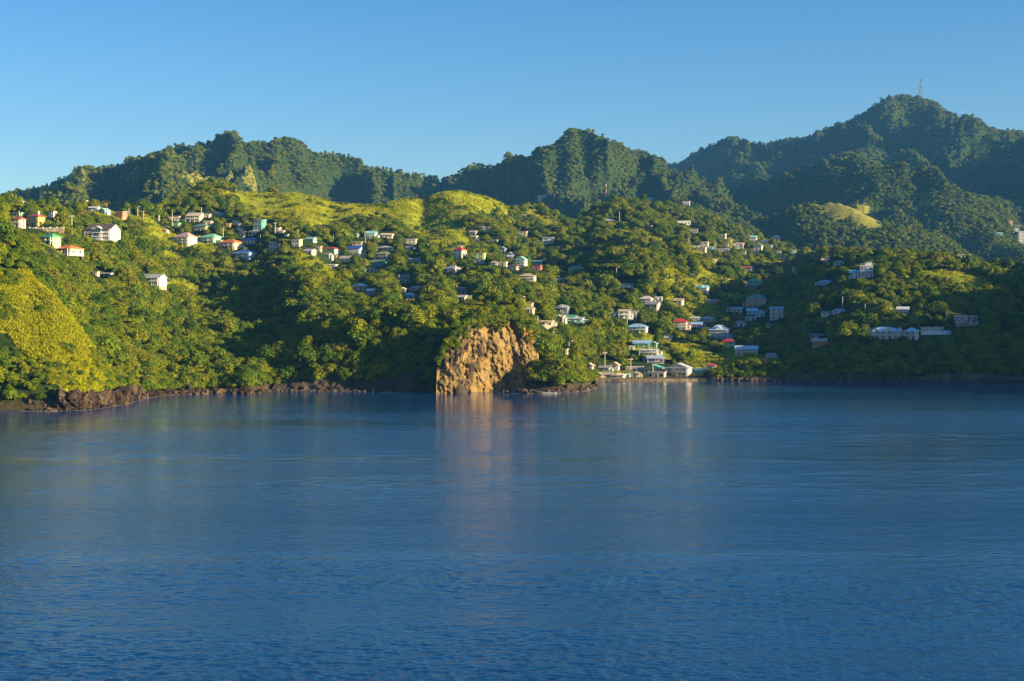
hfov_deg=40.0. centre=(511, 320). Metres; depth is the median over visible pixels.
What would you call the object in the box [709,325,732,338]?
house
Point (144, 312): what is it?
tree
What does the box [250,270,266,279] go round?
tree
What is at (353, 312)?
tree
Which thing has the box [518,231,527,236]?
house
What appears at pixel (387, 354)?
tree
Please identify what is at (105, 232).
villa
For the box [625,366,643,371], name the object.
house
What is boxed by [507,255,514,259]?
house
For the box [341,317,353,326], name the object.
tree
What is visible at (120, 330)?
tree
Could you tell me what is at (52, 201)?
tree
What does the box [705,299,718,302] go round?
house
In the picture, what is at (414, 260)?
house
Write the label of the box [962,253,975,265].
tree
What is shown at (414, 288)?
house
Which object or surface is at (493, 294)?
tree
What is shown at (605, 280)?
tree
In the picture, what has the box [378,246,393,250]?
house
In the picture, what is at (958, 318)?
house
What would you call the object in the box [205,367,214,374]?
tree
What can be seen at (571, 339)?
tree
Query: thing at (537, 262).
house
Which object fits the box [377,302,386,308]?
tree
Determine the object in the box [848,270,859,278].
house
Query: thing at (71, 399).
headland rocks
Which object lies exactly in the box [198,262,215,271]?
tree
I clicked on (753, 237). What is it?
house
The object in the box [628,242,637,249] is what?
tree
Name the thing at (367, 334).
tree
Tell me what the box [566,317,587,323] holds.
house
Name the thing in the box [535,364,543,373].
tree
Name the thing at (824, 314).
house
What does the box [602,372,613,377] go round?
house
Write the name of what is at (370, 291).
house
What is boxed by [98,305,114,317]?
tree
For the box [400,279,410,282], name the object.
house
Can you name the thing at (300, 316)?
tree
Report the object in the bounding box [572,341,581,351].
tree
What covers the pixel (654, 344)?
house
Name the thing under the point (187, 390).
shore rubble
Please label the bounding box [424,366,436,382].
tree
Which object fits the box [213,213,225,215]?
house
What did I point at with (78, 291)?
tree
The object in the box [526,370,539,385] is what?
tree
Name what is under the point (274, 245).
house
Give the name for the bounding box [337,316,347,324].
tree
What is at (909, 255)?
tree
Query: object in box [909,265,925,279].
tree
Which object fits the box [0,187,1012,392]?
hill grass
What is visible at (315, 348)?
tree
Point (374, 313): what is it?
tree
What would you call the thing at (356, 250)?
house
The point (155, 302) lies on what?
tree
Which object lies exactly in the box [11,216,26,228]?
house
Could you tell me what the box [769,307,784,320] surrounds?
house
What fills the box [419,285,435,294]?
tree
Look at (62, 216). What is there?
tree
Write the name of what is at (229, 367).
tree
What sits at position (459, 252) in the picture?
house
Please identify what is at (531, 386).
boulder
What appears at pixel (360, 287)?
house
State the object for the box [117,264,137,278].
tree
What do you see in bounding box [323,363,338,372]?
tree
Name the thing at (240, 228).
house
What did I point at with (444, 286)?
tree
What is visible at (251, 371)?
tree
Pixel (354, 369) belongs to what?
tree
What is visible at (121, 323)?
tree
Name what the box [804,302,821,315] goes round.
tree
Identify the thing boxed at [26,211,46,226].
house
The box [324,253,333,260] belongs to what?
house
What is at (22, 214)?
house
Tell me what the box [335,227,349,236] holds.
tree
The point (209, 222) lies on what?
house
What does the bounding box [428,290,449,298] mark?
tree
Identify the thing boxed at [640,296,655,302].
house
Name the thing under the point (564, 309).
house
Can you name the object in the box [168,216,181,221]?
house
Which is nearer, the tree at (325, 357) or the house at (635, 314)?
the tree at (325, 357)
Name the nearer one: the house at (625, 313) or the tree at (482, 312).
the tree at (482, 312)
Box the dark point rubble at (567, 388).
[516,384,597,393]
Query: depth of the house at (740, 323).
764.37 m
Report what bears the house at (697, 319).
on the hillside
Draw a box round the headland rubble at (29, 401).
[24,397,144,410]
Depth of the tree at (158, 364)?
492.76 m
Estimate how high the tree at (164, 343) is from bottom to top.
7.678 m
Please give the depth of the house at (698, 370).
606.89 m
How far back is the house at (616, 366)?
612.66 m
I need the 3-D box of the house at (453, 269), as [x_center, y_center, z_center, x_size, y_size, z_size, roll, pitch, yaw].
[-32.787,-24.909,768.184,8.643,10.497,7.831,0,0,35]
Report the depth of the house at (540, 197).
2074.71 m
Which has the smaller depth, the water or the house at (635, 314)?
the water
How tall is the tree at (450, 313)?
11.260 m
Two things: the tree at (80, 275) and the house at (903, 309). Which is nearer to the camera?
the tree at (80, 275)
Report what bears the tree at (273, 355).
on the hillside
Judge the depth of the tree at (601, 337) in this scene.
648.77 m
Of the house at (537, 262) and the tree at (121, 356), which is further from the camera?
the house at (537, 262)
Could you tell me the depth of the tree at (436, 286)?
655.49 m
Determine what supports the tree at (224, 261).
on the hillside
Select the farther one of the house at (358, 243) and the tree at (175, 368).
the house at (358, 243)
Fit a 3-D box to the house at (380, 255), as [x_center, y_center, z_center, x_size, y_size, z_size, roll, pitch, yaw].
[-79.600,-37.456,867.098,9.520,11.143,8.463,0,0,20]
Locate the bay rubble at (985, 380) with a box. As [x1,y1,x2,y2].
[708,376,1023,382]
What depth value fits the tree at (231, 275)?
784.30 m
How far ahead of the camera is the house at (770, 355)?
643.68 m
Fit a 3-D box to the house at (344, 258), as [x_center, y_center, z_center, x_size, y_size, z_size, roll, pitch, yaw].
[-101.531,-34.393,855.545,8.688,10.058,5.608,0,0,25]
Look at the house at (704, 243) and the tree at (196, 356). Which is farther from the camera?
the house at (704, 243)
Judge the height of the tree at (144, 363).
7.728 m
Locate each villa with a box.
[56,245,83,258]
[83,224,121,241]
[869,327,905,338]
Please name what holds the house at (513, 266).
on the hillside
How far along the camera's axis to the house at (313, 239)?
857.77 m
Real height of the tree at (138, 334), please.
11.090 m
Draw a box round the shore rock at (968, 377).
[726,373,1023,382]
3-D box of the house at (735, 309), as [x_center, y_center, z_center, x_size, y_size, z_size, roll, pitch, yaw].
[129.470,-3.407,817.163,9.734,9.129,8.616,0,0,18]
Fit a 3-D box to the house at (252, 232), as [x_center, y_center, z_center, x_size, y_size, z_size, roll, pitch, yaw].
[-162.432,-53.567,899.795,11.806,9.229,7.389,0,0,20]
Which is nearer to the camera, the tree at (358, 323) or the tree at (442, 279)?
the tree at (358, 323)
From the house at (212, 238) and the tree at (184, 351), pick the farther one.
the house at (212, 238)
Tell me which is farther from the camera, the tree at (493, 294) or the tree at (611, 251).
the tree at (611, 251)
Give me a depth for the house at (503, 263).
784.80 m
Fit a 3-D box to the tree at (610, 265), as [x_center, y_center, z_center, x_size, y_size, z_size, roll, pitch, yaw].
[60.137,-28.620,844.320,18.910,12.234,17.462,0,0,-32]
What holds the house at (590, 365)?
on the hillside
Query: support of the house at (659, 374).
on the hillside
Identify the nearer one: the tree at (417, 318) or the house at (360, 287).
the tree at (417, 318)
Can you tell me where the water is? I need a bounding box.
[0,381,1023,680]
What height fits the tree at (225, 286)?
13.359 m
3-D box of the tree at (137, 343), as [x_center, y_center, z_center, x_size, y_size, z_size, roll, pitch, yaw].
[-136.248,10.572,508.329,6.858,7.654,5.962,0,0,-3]
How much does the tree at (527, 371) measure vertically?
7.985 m
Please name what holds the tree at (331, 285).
on the hillside
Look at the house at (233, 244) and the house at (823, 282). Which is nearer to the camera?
the house at (823, 282)
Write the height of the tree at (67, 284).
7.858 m
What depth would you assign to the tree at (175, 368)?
493.74 m
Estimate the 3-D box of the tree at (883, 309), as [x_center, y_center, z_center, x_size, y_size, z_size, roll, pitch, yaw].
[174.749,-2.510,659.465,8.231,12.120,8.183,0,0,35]
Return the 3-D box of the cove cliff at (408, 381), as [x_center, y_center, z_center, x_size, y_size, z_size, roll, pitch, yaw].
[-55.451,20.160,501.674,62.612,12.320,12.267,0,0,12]
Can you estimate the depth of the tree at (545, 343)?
502.05 m
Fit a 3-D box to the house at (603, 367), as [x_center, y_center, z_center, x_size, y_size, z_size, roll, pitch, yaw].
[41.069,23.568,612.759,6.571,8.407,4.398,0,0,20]
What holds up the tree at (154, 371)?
on the hillside
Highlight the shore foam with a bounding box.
[26,394,188,411]
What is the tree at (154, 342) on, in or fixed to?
on the hillside
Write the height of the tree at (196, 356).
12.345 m
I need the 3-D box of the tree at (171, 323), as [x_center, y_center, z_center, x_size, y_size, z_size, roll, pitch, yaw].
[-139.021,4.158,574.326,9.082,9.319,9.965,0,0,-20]
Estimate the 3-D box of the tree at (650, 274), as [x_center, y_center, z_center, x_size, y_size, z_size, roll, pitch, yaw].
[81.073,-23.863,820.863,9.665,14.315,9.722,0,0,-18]
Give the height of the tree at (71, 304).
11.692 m
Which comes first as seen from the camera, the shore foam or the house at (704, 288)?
the shore foam
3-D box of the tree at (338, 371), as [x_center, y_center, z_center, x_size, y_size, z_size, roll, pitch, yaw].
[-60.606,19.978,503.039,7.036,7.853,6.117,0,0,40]
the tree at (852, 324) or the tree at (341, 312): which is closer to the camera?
the tree at (341, 312)
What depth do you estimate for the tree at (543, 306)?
639.55 m
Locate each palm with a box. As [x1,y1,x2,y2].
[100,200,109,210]
[590,355,599,363]
[678,293,688,306]
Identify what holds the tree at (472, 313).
on the hillside
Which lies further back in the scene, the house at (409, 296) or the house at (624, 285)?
the house at (624, 285)
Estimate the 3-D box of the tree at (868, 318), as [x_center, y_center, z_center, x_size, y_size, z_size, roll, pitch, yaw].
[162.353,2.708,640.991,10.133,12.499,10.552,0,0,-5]
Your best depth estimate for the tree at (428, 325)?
504.38 m
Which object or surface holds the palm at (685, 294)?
on the hillside
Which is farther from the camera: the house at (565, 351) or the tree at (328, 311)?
the house at (565, 351)
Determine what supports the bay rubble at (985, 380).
on the shore rock at (968, 377)
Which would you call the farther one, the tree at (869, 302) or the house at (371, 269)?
the house at (371, 269)
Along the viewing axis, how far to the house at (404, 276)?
780.24 m
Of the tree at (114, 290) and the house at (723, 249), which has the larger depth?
the house at (723, 249)
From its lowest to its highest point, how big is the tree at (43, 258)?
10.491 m
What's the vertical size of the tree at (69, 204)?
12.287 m
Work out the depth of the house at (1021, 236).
1897.85 m
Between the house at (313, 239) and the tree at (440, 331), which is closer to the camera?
the tree at (440, 331)
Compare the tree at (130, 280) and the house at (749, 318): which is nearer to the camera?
the tree at (130, 280)
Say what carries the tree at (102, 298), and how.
on the hillside
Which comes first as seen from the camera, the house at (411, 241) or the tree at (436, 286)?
the tree at (436, 286)
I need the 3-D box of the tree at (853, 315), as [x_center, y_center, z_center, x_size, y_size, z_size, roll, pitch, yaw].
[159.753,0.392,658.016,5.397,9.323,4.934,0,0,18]
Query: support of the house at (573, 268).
on the hillside
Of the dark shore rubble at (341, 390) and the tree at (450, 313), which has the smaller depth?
the dark shore rubble at (341, 390)
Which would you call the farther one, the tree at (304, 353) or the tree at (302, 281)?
the tree at (302, 281)
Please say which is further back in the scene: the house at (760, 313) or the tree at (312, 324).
the house at (760, 313)
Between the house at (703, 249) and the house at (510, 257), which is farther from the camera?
the house at (703, 249)
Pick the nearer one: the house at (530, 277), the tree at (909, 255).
the house at (530, 277)
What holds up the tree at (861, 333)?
on the hillside
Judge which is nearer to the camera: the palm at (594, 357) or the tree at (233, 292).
the palm at (594, 357)
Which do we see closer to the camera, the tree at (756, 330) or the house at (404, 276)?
the tree at (756, 330)
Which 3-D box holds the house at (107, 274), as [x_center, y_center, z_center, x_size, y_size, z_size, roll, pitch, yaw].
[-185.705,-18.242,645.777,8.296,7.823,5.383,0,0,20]
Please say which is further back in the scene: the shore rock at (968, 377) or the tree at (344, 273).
the tree at (344, 273)
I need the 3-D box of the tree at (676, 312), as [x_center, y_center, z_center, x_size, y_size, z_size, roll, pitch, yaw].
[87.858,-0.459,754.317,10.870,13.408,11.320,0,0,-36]
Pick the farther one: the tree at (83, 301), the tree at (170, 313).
the tree at (170, 313)
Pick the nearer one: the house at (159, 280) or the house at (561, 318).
the house at (561, 318)
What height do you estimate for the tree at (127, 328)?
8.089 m
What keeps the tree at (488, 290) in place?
on the hillside
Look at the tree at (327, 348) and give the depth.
507.89 m
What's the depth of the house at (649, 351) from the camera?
659.28 m
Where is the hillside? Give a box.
[0,96,1023,409]
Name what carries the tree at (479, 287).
on the hillside
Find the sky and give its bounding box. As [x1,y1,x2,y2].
[0,0,1023,193]
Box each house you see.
[10,212,26,216]
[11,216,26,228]
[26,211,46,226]
[40,233,61,247]
[47,211,57,218]
[88,206,100,211]
[91,271,99,276]
[98,208,110,214]
[100,272,114,277]
[115,211,128,218]
[144,274,167,290]
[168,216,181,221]
[170,222,180,226]
[172,232,197,246]
[185,213,203,221]
[192,224,209,230]
[197,234,223,242]
[204,221,213,224]
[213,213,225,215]
[215,239,244,249]
[231,249,257,261]
[232,220,241,225]
[236,226,244,230]
[238,238,256,243]
[239,231,245,237]
[247,230,259,236]
[253,219,266,230]
[268,241,279,251]
[291,239,302,246]
[303,249,316,255]
[305,237,317,242]
[315,246,322,251]
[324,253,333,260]
[326,247,339,254]
[327,264,337,268]
[338,256,351,261]
[347,245,362,255]
[352,241,364,248]
[353,283,368,290]
[364,231,379,238]
[365,289,375,294]
[366,267,377,271]
[370,260,386,265]
[374,251,391,259]
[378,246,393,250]
[380,233,394,238]
[396,274,410,278]
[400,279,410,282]
[401,293,415,298]
[403,238,416,244]
[405,246,414,249]
[408,258,420,261]
[409,286,423,290]
[442,265,461,273]
[453,247,467,257]
[456,287,468,293]
[457,295,468,300]
[469,230,477,234]
[472,259,486,264]
[474,253,486,259]
[499,246,506,252]
[499,261,507,266]
[506,264,518,269]
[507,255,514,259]
[515,256,527,266]
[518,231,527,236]
[519,273,535,281]
[525,307,535,313]
[530,260,542,264]
[531,265,541,270]
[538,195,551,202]
[540,320,556,326]
[542,237,554,243]
[555,304,570,314]
[555,314,567,323]
[562,348,567,354]
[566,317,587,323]
[568,266,584,271]
[587,363,594,369]
[598,365,613,370]
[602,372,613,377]
[610,362,620,371]
[611,312,618,316]
[611,373,626,377]
[618,309,633,319]
[620,283,634,287]
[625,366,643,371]
[628,324,648,333]
[630,311,638,318]
[630,372,642,376]
[633,340,650,347]
[638,349,662,354]
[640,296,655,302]
[643,301,661,310]
[643,355,665,363]
[643,364,665,372]
[644,371,665,377]
[651,341,658,347]
[654,296,662,301]
[664,336,672,340]
[665,363,692,376]
[673,298,683,306]
[673,318,690,329]
[677,221,690,224]
[688,322,705,328]
[690,228,697,232]
[690,317,700,321]
[692,368,708,373]
[694,247,706,253]
[696,285,709,294]
[700,241,708,247]
[700,317,715,322]
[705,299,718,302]
[705,363,716,368]
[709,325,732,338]
[716,248,729,251]
[721,339,736,347]
[726,307,743,311]
[733,320,747,326]
[734,345,758,354]
[735,242,744,247]
[742,266,752,271]
[742,294,766,307]
[744,278,761,287]
[744,316,755,320]
[746,308,758,314]
[749,235,757,241]
[753,243,762,249]
[754,310,766,316]
[766,353,777,359]
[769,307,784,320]
[808,334,823,337]
[811,338,830,348]
[815,280,831,285]
[820,311,832,317]
[821,258,829,262]
[832,309,845,315]
[833,260,844,266]
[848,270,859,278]
[860,261,875,277]
[896,307,909,312]
[904,327,918,340]
[952,315,977,321]
[1018,231,1023,243]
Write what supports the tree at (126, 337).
on the hillside
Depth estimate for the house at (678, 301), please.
808.93 m
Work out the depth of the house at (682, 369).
600.83 m
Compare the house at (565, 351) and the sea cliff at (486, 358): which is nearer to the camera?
the sea cliff at (486, 358)
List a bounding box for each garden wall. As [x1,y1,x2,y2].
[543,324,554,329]
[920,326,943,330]
[920,330,952,334]
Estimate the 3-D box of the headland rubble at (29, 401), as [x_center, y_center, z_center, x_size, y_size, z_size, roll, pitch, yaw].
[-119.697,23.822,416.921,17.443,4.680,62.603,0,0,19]
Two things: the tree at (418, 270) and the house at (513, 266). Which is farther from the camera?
the house at (513, 266)
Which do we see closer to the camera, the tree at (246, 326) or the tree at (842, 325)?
the tree at (246, 326)
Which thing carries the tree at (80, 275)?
on the hillside
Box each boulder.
[455,384,465,393]
[529,383,536,389]
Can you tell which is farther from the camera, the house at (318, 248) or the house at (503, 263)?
the house at (318, 248)
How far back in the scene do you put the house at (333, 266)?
834.15 m
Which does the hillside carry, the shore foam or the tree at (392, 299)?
the tree at (392, 299)
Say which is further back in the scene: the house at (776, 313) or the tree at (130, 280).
the house at (776, 313)
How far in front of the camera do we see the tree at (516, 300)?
562.53 m
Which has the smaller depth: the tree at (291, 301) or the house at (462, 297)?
the tree at (291, 301)
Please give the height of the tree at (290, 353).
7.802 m
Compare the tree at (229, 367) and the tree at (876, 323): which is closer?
the tree at (229, 367)
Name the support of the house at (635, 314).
on the hillside
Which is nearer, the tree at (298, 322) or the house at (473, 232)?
the tree at (298, 322)
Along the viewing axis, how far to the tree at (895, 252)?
808.45 m
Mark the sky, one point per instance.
(440, 88)
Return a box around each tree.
[3,191,20,201]
[22,252,33,261]
[24,253,42,268]
[32,249,47,263]
[45,195,57,206]
[53,210,69,222]
[58,295,69,303]
[59,293,78,309]
[63,281,71,288]
[66,201,74,206]
[71,269,87,283]
[74,287,82,297]
[74,303,86,313]
[79,297,87,304]
[85,324,93,331]
[90,250,107,261]
[94,294,109,302]
[96,335,120,358]
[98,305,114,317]
[110,287,119,296]
[110,351,130,362]
[114,242,128,253]
[114,321,123,328]
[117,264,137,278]
[117,327,124,333]
[118,334,131,344]
[121,276,139,285]
[124,326,132,332]
[126,284,146,295]
[130,328,149,341]
[130,339,143,349]
[134,308,153,315]
[137,360,154,368]
[140,374,156,382]
[143,342,153,352]
[144,313,158,325]
[147,336,160,349]
[149,356,160,366]
[150,291,160,300]
[150,297,164,308]
[152,369,160,376]
[158,359,166,368]
[159,340,167,353]
[162,319,181,328]
[164,308,176,318]
[167,282,180,294]
[170,364,180,373]
[180,347,188,355]
[181,316,198,329]
[186,349,204,364]
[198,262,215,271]
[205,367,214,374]
[211,348,227,356]
[213,280,230,291]
[214,319,224,329]
[216,256,234,267]
[220,319,235,331]
[223,271,234,279]
[223,362,234,372]
[228,286,242,297]
[236,364,247,371]
[238,321,255,330]
[241,367,258,377]
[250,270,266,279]
[253,319,262,327]
[254,362,267,372]
[264,351,281,363]
[267,255,296,261]
[271,340,287,352]
[282,298,298,307]
[285,350,297,359]
[291,345,319,361]
[294,311,308,324]
[294,318,305,326]
[299,276,309,285]
[301,319,310,330]
[304,276,318,287]
[308,318,320,329]
[311,346,321,355]
[313,323,322,331]
[314,366,328,375]
[316,343,332,353]
[318,321,332,330]
[319,351,334,361]
[320,306,341,315]
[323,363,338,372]
[324,282,337,291]
[328,307,350,318]
[332,282,343,292]
[333,366,346,375]
[334,268,353,278]
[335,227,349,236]
[337,285,354,292]
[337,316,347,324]
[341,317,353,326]
[347,317,368,331]
[349,308,358,315]
[350,358,361,372]
[356,308,372,319]
[357,342,367,350]
[362,329,373,341]
[366,307,381,319]
[375,295,397,305]
[376,343,389,356]
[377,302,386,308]
[390,283,400,291]
[393,254,405,262]
[406,303,420,315]
[408,313,426,322]
[411,265,425,277]
[417,301,428,306]
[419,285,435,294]
[419,303,439,317]
[423,322,436,333]
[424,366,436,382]
[428,258,443,272]
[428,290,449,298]
[434,282,441,288]
[436,328,450,335]
[437,282,452,291]
[438,275,448,282]
[439,306,463,319]
[449,316,461,327]
[469,311,477,316]
[473,283,483,290]
[474,276,491,288]
[477,309,488,314]
[478,285,503,296]
[490,291,501,300]
[491,284,505,295]
[510,296,520,305]
[520,365,535,382]
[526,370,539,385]
[533,337,556,358]
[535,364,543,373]
[537,291,547,301]
[538,303,549,310]
[540,361,558,372]
[544,368,557,383]
[558,370,572,385]
[561,329,568,336]
[566,335,575,343]
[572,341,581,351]
[578,279,594,288]
[590,325,604,336]
[595,276,611,285]
[595,334,605,342]
[598,263,622,269]
[605,246,619,259]
[623,293,638,305]
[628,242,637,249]
[642,268,659,280]
[667,307,685,316]
[746,327,763,335]
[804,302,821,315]
[832,333,848,341]
[834,328,851,336]
[835,322,851,330]
[844,322,857,328]
[848,312,857,319]
[849,327,873,339]
[857,313,879,324]
[864,298,876,306]
[871,319,882,327]
[875,303,893,316]
[876,248,895,256]
[885,248,899,257]
[900,251,915,259]
[906,317,919,326]
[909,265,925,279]
[925,251,943,267]
[941,252,955,268]
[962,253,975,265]
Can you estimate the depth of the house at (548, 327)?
615.16 m
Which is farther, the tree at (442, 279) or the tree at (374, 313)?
the tree at (442, 279)
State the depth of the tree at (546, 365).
493.12 m
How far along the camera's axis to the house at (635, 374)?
595.77 m
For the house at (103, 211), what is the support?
on the hillside
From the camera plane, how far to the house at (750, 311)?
806.36 m
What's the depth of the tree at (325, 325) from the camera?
516.29 m
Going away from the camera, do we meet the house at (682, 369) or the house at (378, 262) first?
the house at (682, 369)
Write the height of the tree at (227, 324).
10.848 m
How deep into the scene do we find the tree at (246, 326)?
591.56 m
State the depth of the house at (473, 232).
967.65 m
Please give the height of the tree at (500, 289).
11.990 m
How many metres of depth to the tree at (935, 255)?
779.64 m
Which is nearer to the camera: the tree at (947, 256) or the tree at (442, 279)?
the tree at (442, 279)
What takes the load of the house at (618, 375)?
on the hillside
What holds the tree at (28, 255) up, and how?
on the hillside
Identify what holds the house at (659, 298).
on the hillside
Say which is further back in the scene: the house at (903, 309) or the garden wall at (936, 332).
the house at (903, 309)
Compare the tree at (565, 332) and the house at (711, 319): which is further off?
the house at (711, 319)
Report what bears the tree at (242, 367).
on the hillside
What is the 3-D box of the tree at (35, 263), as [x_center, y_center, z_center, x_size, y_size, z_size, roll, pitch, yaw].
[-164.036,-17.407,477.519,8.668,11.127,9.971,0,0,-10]
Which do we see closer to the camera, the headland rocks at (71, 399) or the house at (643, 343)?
the headland rocks at (71, 399)
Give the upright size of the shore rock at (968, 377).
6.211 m
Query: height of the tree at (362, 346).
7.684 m
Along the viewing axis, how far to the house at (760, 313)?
795.44 m
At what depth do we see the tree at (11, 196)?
774.62 m
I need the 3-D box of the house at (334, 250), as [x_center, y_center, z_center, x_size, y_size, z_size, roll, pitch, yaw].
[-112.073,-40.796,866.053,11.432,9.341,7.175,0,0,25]
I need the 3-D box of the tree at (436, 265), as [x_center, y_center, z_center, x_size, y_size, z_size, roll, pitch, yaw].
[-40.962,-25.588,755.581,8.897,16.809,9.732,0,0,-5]
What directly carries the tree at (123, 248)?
on the hillside
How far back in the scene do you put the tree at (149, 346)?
508.32 m
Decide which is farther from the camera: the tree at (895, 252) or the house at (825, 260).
the house at (825, 260)
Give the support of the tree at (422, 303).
on the hillside
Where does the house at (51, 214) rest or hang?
on the hillside
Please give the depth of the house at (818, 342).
636.99 m
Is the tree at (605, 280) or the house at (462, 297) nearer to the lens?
the house at (462, 297)
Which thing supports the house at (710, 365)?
on the hillside
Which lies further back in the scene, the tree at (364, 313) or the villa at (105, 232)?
the villa at (105, 232)
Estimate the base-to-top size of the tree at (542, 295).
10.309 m
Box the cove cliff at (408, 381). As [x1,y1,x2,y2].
[272,361,436,391]
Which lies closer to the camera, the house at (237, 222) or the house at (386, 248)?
the house at (386, 248)
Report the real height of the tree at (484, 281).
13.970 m
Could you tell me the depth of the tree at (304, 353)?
506.85 m
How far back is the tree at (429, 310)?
517.96 m
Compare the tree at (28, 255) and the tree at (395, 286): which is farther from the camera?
the tree at (395, 286)
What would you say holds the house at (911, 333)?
on the hillside
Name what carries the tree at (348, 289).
on the hillside
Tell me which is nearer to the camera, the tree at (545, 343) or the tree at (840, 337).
the tree at (545, 343)
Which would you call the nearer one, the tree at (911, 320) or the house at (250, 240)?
the tree at (911, 320)
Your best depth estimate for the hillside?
2044.48 m
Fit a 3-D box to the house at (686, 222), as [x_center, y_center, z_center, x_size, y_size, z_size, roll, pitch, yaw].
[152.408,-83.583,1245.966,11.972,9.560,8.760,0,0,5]
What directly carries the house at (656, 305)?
on the hillside
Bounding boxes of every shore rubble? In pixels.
[146,384,267,397]
[267,378,431,392]
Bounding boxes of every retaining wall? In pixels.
[29,227,63,232]
[955,321,978,326]
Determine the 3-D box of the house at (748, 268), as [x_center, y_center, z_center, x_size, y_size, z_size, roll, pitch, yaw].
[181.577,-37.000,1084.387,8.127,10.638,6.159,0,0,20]
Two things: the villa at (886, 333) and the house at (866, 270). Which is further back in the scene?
the house at (866, 270)
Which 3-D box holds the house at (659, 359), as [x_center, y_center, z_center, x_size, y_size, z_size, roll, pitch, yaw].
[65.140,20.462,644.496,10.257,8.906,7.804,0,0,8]
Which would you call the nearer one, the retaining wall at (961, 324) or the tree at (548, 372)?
the tree at (548, 372)
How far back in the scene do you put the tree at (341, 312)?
527.54 m
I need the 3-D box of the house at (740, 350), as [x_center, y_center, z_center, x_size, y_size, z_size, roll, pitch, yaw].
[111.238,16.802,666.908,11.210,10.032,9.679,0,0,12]
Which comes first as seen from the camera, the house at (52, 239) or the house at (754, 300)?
the house at (52, 239)
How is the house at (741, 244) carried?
on the hillside
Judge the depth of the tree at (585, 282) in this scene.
815.75 m
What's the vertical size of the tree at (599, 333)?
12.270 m
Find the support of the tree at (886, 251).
on the hillside
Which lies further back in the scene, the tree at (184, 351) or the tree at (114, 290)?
the tree at (114, 290)
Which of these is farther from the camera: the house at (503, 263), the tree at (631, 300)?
the house at (503, 263)
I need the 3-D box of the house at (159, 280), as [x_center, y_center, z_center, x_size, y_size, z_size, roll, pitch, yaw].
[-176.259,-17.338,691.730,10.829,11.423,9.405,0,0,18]
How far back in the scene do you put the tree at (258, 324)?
595.71 m
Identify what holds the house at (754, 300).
on the hillside
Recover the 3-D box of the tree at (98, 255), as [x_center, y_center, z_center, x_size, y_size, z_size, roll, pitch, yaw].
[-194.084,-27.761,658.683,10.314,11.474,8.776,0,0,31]
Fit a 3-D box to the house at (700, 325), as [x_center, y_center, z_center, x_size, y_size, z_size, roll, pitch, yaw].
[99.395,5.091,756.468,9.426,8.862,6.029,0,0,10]
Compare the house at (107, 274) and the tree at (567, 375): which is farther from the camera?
the house at (107, 274)
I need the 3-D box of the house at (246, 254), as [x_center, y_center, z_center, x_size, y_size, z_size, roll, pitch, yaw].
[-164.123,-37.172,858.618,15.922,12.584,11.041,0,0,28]
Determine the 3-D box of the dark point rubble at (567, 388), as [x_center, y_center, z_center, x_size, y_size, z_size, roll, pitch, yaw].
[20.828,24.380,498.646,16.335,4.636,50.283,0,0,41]
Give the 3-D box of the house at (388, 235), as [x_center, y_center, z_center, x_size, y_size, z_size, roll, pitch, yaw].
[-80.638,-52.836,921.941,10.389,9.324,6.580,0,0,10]
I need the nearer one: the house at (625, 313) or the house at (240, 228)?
the house at (625, 313)
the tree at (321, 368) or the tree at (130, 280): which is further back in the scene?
the tree at (130, 280)
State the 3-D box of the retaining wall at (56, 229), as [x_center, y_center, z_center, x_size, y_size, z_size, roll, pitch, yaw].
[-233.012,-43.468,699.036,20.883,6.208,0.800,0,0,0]
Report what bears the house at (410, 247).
on the hillside
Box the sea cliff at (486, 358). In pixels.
[436,319,538,393]
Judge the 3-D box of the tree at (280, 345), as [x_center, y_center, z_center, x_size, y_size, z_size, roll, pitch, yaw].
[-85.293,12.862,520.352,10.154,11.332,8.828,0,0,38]
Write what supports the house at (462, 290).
on the hillside
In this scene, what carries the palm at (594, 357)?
on the hillside
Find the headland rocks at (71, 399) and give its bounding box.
[53,384,149,409]
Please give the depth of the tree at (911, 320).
635.49 m
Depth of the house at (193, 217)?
918.44 m
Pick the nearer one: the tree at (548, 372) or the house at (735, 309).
the tree at (548, 372)
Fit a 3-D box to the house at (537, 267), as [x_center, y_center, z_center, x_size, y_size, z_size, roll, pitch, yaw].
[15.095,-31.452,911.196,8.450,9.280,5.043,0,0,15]
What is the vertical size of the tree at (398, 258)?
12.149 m
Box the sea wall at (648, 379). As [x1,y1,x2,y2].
[600,378,697,380]
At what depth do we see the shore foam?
389.94 m
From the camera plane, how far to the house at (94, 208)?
859.55 m
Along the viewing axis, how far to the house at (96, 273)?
636.36 m
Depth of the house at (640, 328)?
712.47 m
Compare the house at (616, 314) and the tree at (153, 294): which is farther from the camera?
the house at (616, 314)
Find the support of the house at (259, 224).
on the hillside

